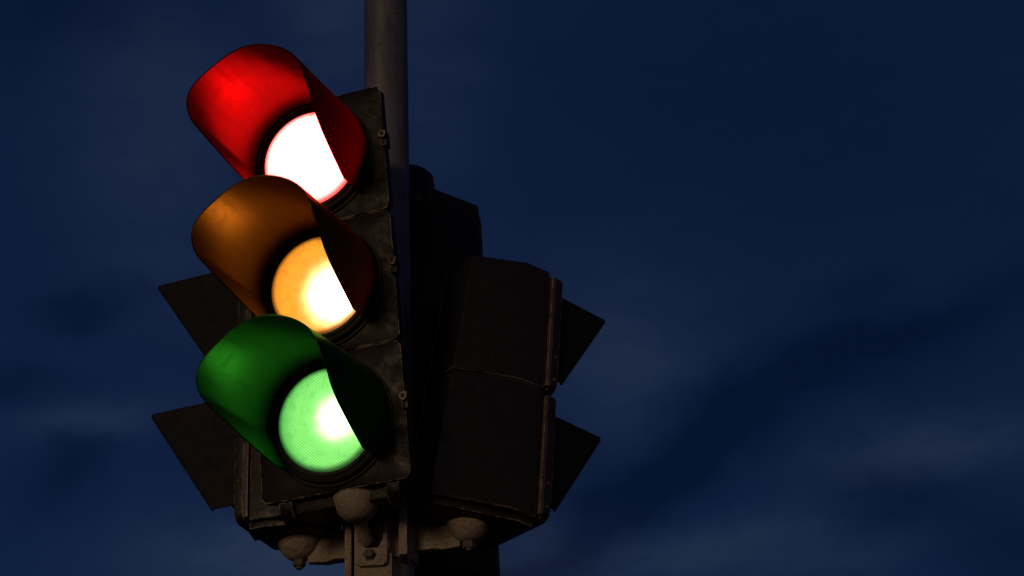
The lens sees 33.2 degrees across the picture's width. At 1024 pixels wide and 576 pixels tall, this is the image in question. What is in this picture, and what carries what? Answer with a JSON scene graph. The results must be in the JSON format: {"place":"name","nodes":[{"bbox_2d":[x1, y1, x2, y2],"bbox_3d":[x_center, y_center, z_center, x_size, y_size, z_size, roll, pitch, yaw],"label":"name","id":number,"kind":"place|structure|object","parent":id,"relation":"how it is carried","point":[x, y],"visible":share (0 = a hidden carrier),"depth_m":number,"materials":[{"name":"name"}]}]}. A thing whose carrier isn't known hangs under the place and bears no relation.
{"place":"outdoors","nodes":[
{"label":"outdoors","id":0,"kind":"place"},
{"bbox_2d":[0,0,1023,575],"label":"sky","id":1,"kind":"structure","parent":0,"point":[794,229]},
{"label":"ground","id":2,"kind":"structure","parent":0,"visible":0},
{"bbox_2d":[364,0,414,575],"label":"signal pole","id":3,"kind":"object","parent":2,"relation":"on","point":[385,52],"depth_m":3.80,"materials":[{"name":"metal"}]},
{"bbox_2d":[186,44,414,527],"bbox_3d":[-0.383,-0.004,3.267,0.314,0.855,0.473,-12,-22,15],"label":"traffic light","id":4,"kind":"object","parent":3,"relation":"attached to","point":[301,381],"visible":1,"depth_m":3.25,"materials":[{"name":"black metal"}]},
{"bbox_2d":[278,488,488,575],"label":"mounting bracket","id":5,"kind":"object","parent":3,"relation":"attached to","point":[359,545],"visible":0.84,"depth_m":3.29,"materials":[{"name":"metal"}]},
{"bbox_2d":[151,273,341,550],"bbox_3d":[-0.536,0.241,3.524,0.356,0.613,0.196,-13,-31,16],"label":"pedestrian signal","id":6,"kind":"object","parent":5,"relation":"attached to","point":[217,456],"visible":0.27,"depth_m":3.40,"materials":[{"name":"black metal"}]},
{"bbox_2d":[406,255,604,553],"bbox_3d":[-0.021,0.244,3.513,0.371,0.586,0.233,27,-40,-30],"label":"pedestrian signal","id":7,"kind":"object","parent":5,"relation":"attached to","point":[503,452],"visible":0.91,"depth_m":3.41,"materials":[{"name":"black metal"}]},
{"bbox_2d":[342,164,499,575],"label":"traffic light","id":8,"kind":"object","parent":3,"relation":"attached to","point":[445,233],"visible":0.12,"depth_m":3.75,"materials":[{"name":"black metal"}]}
]}

